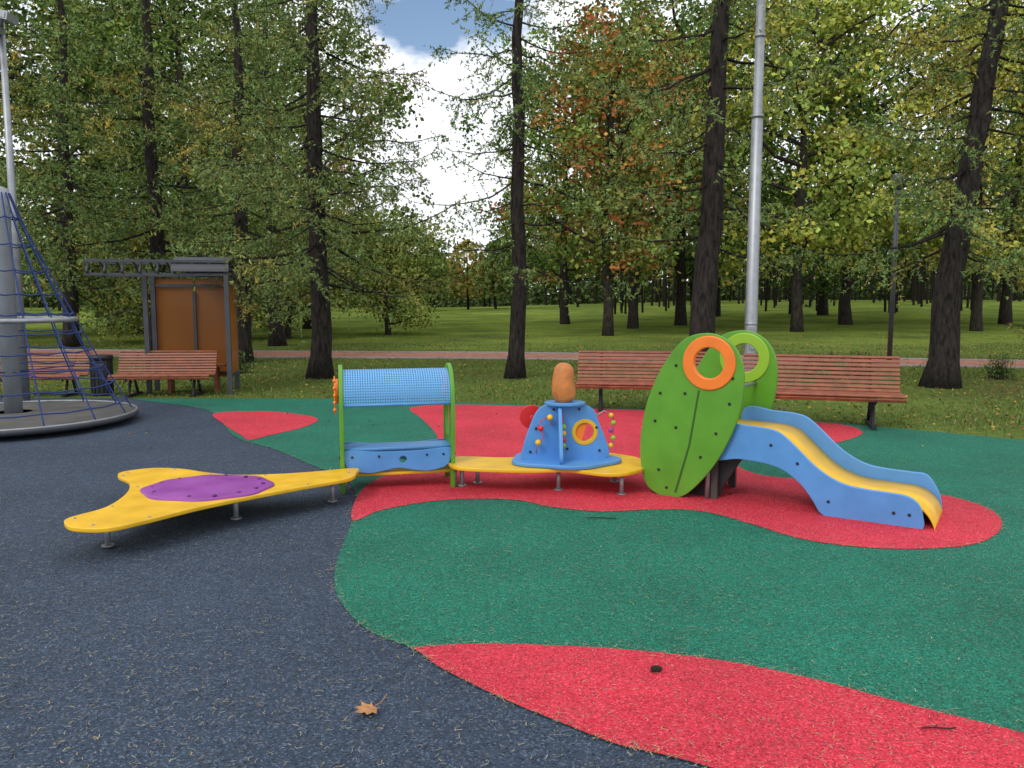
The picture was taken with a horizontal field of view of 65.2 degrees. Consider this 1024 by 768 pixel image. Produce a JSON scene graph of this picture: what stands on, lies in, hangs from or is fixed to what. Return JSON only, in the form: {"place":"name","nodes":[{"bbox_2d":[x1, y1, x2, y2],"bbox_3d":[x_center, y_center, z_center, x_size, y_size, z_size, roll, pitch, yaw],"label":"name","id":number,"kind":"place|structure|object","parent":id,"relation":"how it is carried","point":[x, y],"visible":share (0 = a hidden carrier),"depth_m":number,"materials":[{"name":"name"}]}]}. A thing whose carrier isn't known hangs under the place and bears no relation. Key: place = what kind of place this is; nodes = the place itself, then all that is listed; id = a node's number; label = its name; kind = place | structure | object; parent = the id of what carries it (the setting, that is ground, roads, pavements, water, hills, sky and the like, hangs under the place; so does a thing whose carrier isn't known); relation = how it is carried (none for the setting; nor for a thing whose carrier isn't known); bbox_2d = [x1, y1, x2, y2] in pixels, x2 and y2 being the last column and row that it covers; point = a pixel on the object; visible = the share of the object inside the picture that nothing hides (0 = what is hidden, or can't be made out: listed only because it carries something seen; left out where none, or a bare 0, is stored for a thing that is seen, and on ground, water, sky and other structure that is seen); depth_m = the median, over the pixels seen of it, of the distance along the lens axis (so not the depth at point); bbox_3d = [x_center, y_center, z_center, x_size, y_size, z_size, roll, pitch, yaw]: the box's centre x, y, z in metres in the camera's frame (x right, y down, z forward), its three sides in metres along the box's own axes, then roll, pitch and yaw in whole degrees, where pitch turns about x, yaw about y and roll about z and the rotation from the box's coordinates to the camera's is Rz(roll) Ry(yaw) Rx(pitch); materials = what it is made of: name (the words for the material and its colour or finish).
{"place":"outdoors","nodes":[
{"label":"outdoors","id":0,"kind":"place"},
{"bbox_2d":[0,300,1023,439],"bbox_3d":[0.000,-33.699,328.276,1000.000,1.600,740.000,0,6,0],"label":"ground lawn","id":1,"kind":"structure","parent":0,"point":[483,325],"depth_m":30.67,"materials":[{"name":"green plant"}]},
{"bbox_2d":[0,3,57,252],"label":"linden tree","id":2,"kind":"object","parent":1,"relation":"on","point":[20,109],"visible":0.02,"depth_m":35.29,"materials":[{"name":"green plant"}]},
{"bbox_2d":[0,351,92,397],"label":"park bench","id":3,"kind":"object","parent":1,"relation":"on","point":[60,357],"visible":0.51,"depth_m":13.55,"materials":[{"name":"brown wood"}]},
{"bbox_2d":[0,0,123,309],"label":"larch tree","id":4,"kind":"object","parent":1,"relation":"on","point":[31,285],"visible":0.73,"depth_m":17.88,"materials":[{"name":"green plant"}]},
{"bbox_2d":[0,0,124,302],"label":"linden tree","id":5,"kind":"object","parent":1,"relation":"on","point":[22,16],"visible":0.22,"depth_m":31.34,"materials":[{"name":"green plant"}]},
{"bbox_2d":[0,0,201,347],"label":"larch tree","id":6,"kind":"object","parent":1,"relation":"on","point":[65,183],"visible":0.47,"depth_m":26.14,"materials":[{"name":"green plant"}]},
{"bbox_2d":[89,354,113,395],"bbox_3d":[-6.900,-0.148,13.458,0.370,0.680,0.370,0,6,0],"label":"litter bin","id":7,"kind":"object","parent":1,"relation":"on","point":[107,360],"visible":0.63,"depth_m":13.32,"materials":[{"name":"black metal"}]},
{"bbox_2d":[5,0,220,328],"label":"maple tree","id":8,"kind":"object","parent":1,"relation":"on","point":[79,156],"visible":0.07,"depth_m":38.91,"materials":[{"name":"green plant"}]},
{"bbox_2d":[49,204,214,342],"bbox_3d":[-13.246,-4.055,29.760,7.132,5.588,5.816,-1,6,-14],"label":"weeping tree","id":9,"kind":"object","parent":1,"relation":"on","point":[144,245],"visible":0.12,"depth_m":28.74,"materials":[{"name":"green plant"}]},
{"bbox_2d":[0,0,284,333],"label":"linden tree","id":10,"kind":"object","parent":1,"relation":"on","point":[183,11],"visible":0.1,"depth_m":34.18,"materials":[{"name":"green plant"}]},
{"bbox_2d":[16,0,281,355],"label":"larch tree","id":11,"kind":"object","parent":1,"relation":"on","point":[152,163],"visible":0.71,"depth_m":21.20,"materials":[{"name":"green plant"}]},
{"bbox_2d":[83,257,239,394],"bbox_3d":[-5.936,-1.006,13.732,2.250,2.329,1.000,-1,6,-11],"label":"park shelter","id":12,"kind":"object","parent":1,"relation":"on","point":[185,316],"visible":0.94,"depth_m":14.13,"materials":[{"name":"brown paint"}]},
{"bbox_2d":[107,350,217,397],"bbox_3d":[-5.820,-0.172,13.401,1.627,0.748,0.609,0,6,-4],"label":"park bench","id":13,"kind":"object","parent":1,"relation":"on","point":[135,373],"visible":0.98,"depth_m":13.53,"materials":[{"name":"brown wood"}]},
{"bbox_2d":[9,0,324,284],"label":"linden tree","id":14,"kind":"object","parent":1,"relation":"on","point":[175,43],"visible":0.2,"depth_m":30.73,"materials":[{"name":"green plant"}]},
{"bbox_2d":[113,0,364,362],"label":"larch tree","id":15,"kind":"object","parent":1,"relation":"on","point":[239,227],"visible":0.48,"depth_m":19.78,"materials":[{"name":"green plant"}]},
{"bbox_2d":[167,12,354,320],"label":"linden tree","id":16,"kind":"object","parent":1,"relation":"on","point":[256,132],"visible":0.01,"depth_m":49.70,"materials":[{"name":"green plant"}]},
{"bbox_2d":[160,0,383,345],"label":"larch tree","id":17,"kind":"object","parent":1,"relation":"on","point":[277,337],"visible":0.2,"depth_m":26.96,"materials":[{"name":"green plant"}]},
{"bbox_2d":[203,203,391,338],"bbox_3d":[-9.027,-4.634,32.468,7.925,6.209,6.462,6,8,43],"label":"weeping tree","id":18,"kind":"object","parent":1,"relation":"on","point":[287,330],"visible":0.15,"depth_m":32.39,"materials":[{"name":"green plant"}]},
{"bbox_2d":[168,0,434,328],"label":"linden tree","id":19,"kind":"object","parent":1,"relation":"on","point":[392,97],"visible":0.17,"depth_m":40.53,"materials":[{"name":"green plant"}]},
{"bbox_2d":[169,0,480,379],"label":"larch tree","id":20,"kind":"object","parent":1,"relation":"on","point":[314,220],"visible":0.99,"depth_m":15.66,"materials":[{"name":"green plant"}]},
{"bbox_2d":[303,201,473,334],"bbox_3d":[-5.877,-4.990,35.610,7.925,6.209,6.462,-2,6,-22],"label":"weeping tree","id":21,"kind":"object","parent":1,"relation":"on","point":[389,265],"visible":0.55,"depth_m":35.23,"materials":[{"name":"green plant"}]},
{"bbox_2d":[0,397,987,767],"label":"rubber surface navy","id":22,"kind":"object","parent":1,"relation":"on","point":[46,479],"visible":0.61,"depth_m":3.74,"materials":[{"name":"blue rubber"}]},
{"bbox_2d":[0,9,30,400],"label":"street lamp","id":23,"kind":"object","parent":22,"relation":"on","point":[8,17],"visible":0.73,"depth_m":12.20,"materials":[{"name":"metal"}]},
{"bbox_2d":[0,186,138,437],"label":"rope climbing net","id":24,"kind":"object","parent":22,"relation":"on","point":[19,416],"visible":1,"depth_m":10.05,"materials":[{"name":"grey paint"}]},
{"bbox_2d":[64,468,358,547],"bbox_3d":[-2.200,0.873,5.748,1.910,0.262,1.770,0,6,0],"label":"balance plank","id":25,"kind":"object","parent":22,"relation":"on","point":[151,495],"visible":1,"depth_m":5.74,"materials":[{"name":"yellow"}]},
{"bbox_2d":[355,694,386,714],"bbox_3d":[-0.556,1.247,3.119,0.135,0.027,0.098,-25,26,-76],"label":"fallen maple leaf","id":26,"kind":"object","parent":22,"relation":"on","point":[367,709],"visible":1,"depth_m":3.10,"materials":[{"name":"orange plant"}]},
{"bbox_2d":[136,399,1023,767],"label":"green rubber surface","id":27,"kind":"object","parent":22,"relation":"on","point":[780,587],"visible":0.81,"depth_m":4.56,"materials":[{"name":"green rubber"}]},
{"bbox_2d":[213,411,317,439],"bbox_3d":[-3.143,0.494,10.492,1.187,0.001,2.551,-3,7,-30],"label":"red rubber surface","id":28,"kind":"object","parent":27,"relation":"on","point":[263,423],"visible":1,"depth_m":10.51,"materials":[{"name":"red rubber"}]},
{"bbox_2d":[586,517,615,518],"bbox_3d":[0.650,0.977,5.834,0.221,0.010,0.027,0,6,0],"label":"fallen twig","id":29,"kind":"object","parent":27,"relation":"on","point":[601,517],"visible":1,"depth_m":5.83,"materials":[{"name":"brown wood"}]},
{"bbox_2d":[351,405,1001,548],"bbox_3d":[1.397,0.685,8.674,5.794,0.001,7.119,0,6,0],"label":"red rubber surface","id":30,"kind":"object","parent":27,"relation":"on","point":[799,515],"visible":0.66,"depth_m":6.57,"materials":[{"name":"red rubber"}]},
{"bbox_2d":[333,363,456,493],"bbox_3d":[-1.015,0.362,6.908,1.022,1.074,0.540,-1,6,-12],"label":"play hut","id":31,"kind":"object","parent":30,"relation":"on","point":[419,457],"visible":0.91,"depth_m":6.72,"materials":[{"name":"blue plastic"}]},
{"bbox_2d":[448,363,643,494],"bbox_3d":[0.296,0.352,6.833,1.690,1.072,0.946,0,6,0],"label":"activity panel","id":32,"kind":"object","parent":30,"relation":"on","point":[553,441],"visible":1,"depth_m":6.78,"materials":[{"name":"blue plastic"}]},
{"bbox_2d":[576,351,705,411],"bbox_3d":[1.919,-0.038,11.605,1.958,0.839,0.683,1,6,8],"label":"park bench","id":33,"kind":"object","parent":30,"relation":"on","point":[602,381],"visible":0.54,"depth_m":11.79,"materials":[{"name":"brown wood"}]},
{"bbox_2d":[640,330,941,529],"bbox_3d":[2.174,0.276,6.311,2.179,1.354,0.765,4,7,33],"label":"toddler slide","id":34,"kind":"object","parent":30,"relation":"on","point":[712,421],"visible":0.97,"depth_m":6.31,"materials":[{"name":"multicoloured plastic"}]},
{"bbox_2d":[743,354,906,429],"bbox_3d":[3.948,0.085,10.260,1.928,0.876,0.713,2,6,17],"label":"park bench","id":35,"kind":"object","parent":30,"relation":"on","point":[814,389],"visible":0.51,"depth_m":10.29,"materials":[{"name":"brown wood"}]},
{"bbox_2d":[412,644,1023,767],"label":"red rubber surface","id":36,"kind":"object","parent":27,"relation":"on","point":[498,671],"visible":1,"depth_m":3.10,"materials":[{"name":"red rubber"}]},
{"bbox_2d":[650,665,661,672],"bbox_3d":[0.620,1.223,3.437,0.050,0.031,0.031,-1,6,-6],"label":"pine cone","id":37,"kind":"object","parent":36,"relation":"on","point":[656,668],"visible":1,"depth_m":3.43,"materials":[{"name":"brown plant"}]},
{"bbox_2d":[921,725,955,728],"bbox_3d":[1.585,1.277,2.977,0.131,0.008,0.028,0,6,0],"label":"fallen twig","id":38,"kind":"object","parent":36,"relation":"on","point":[938,727],"visible":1,"depth_m":2.97,"materials":[{"name":"brown wood"}]},
{"bbox_2d":[0,334,1023,483],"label":"fallen leaves","id":39,"kind":"object","parent":1,"relation":"on","point":[992,426],"visible":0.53,"depth_m":15.56,"materials":[{"name":"brown plant"}]},
{"bbox_2d":[414,0,631,378],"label":"larch tree","id":40,"kind":"object","parent":1,"relation":"on","point":[515,367],"visible":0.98,"depth_m":15.85,"materials":[{"name":"green plant"}]},
{"bbox_2d":[22,122,1023,313],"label":"distant forest","id":41,"kind":"object","parent":1,"relation":"on","point":[490,295],"visible":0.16,"depth_m":79.17,"materials":[{"name":"green plant"}]},
{"bbox_2d":[27,349,1023,368],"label":"footpath","id":42,"kind":"structure","parent":1,"relation":"on","point":[914,362],"depth_m":22.98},
{"bbox_2d":[887,173,903,359],"bbox_3d":[9.550,-2.857,20.011,0.280,4.700,0.280,0,6,0],"label":"park lamp post","id":43,"kind":"object","parent":42,"relation":"on","point":[892,298],"visible":0.56,"depth_m":20.01,"materials":[{"name":"black metal"}]},
{"bbox_2d":[441,1,668,323],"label":"linden tree","id":44,"kind":"object","parent":1,"relation":"on","point":[541,258],"visible":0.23,"depth_m":44.49,"materials":[{"name":"green plant"}]},
{"bbox_2d":[479,0,726,335],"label":"red maple tree","id":45,"kind":"object","parent":1,"relation":"on","point":[603,255],"visible":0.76,"depth_m":32.76,"materials":[{"name":"green plant"}]},
{"bbox_2d":[239,349,1016,379],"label":"weeds","id":46,"kind":"object","parent":1,"relation":"on","point":[999,371],"visible":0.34,"depth_m":16.31,"materials":[{"name":"green plant"}]},
{"bbox_2d":[525,0,769,328],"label":"red maple tree","id":47,"kind":"object","parent":1,"relation":"on","point":[633,320],"visible":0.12,"depth_m":39.33,"materials":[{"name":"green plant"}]},
{"bbox_2d":[531,0,808,325],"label":"linden tree","id":48,"kind":"object","parent":1,"relation":"on","point":[680,318],"visible":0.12,"depth_m":42.38,"materials":[{"name":"green plant"}]},
{"bbox_2d":[579,0,870,361],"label":"larch tree","id":49,"kind":"object","parent":1,"relation":"on","point":[704,293],"visible":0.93,"depth_m":13.79,"materials":[{"name":"green plant"}]},
{"bbox_2d":[639,0,831,316],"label":"linden tree","id":50,"kind":"object","parent":1,"relation":"on","point":[718,304],"visible":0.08,"depth_m":51.69,"materials":[{"name":"green plant"}]},
{"bbox_2d":[743,0,765,368],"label":"floodlight pole","id":51,"kind":"object","parent":1,"relation":"on","point":[752,274],"visible":0.69,"depth_m":12.43,"materials":[{"name":"metal"}]},
{"bbox_2d":[660,0,968,331],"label":"maple tree","id":52,"kind":"object","parent":1,"relation":"on","point":[837,143],"visible":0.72,"depth_m":35.80,"materials":[{"name":"green plant"}]},
{"bbox_2d":[739,11,939,314],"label":"linden tree","id":53,"kind":"object","parent":1,"relation":"on","point":[824,288],"visible":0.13,"depth_m":52.26,"materials":[{"name":"green plant"}]},
{"bbox_2d":[702,0,1020,324],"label":"linden tree","id":54,"kind":"object","parent":1,"relation":"on","point":[844,312],"visible":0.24,"depth_m":42.03,"materials":[{"name":"green plant"}]},
{"bbox_2d":[780,0,1023,388],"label":"larch tree","id":55,"kind":"object","parent":1,"relation":"on","point":[942,369],"visible":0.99,"depth_m":14.38,"materials":[{"name":"green plant"}]},
{"bbox_2d":[855,0,1023,330],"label":"maple tree","id":56,"kind":"object","parent":1,"relation":"on","point":[976,319],"visible":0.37,"depth_m":36.76,"materials":[{"name":"green plant"}]},
{"bbox_2d":[889,0,1023,323],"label":"linden tree","id":57,"kind":"object","parent":1,"relation":"on","point":[1005,315],"visible":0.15,"depth_m":43.23,"materials":[{"name":"green plant"}]},
{"bbox_2d":[960,80,1023,285],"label":"maple tree","id":58,"kind":"object","parent":1,"relation":"on","point":[1007,190],"visible":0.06,"depth_m":47.48,"materials":[{"name":"green plant"}]},
{"bbox_2d":[967,46,1023,344],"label":"larch tree","id":59,"kind":"object","parent":1,"relation":"on","point":[986,272],"visible":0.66,"depth_m":16.42,"materials":[{"name":"green plant"}]},
{"bbox_2d":[0,405,1023,767],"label":"fallen larch needles","id":60,"kind":"object","parent":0,"point":[504,643],"visible":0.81,"depth_m":3.46,"materials":[{"name":"brown plant"}]},
{"bbox_2d":[0,0,1023,294],"label":"sky","id":61,"kind":"structure","parent":0,"point":[410,25],"materials":[{"name":"white"}]}
]}

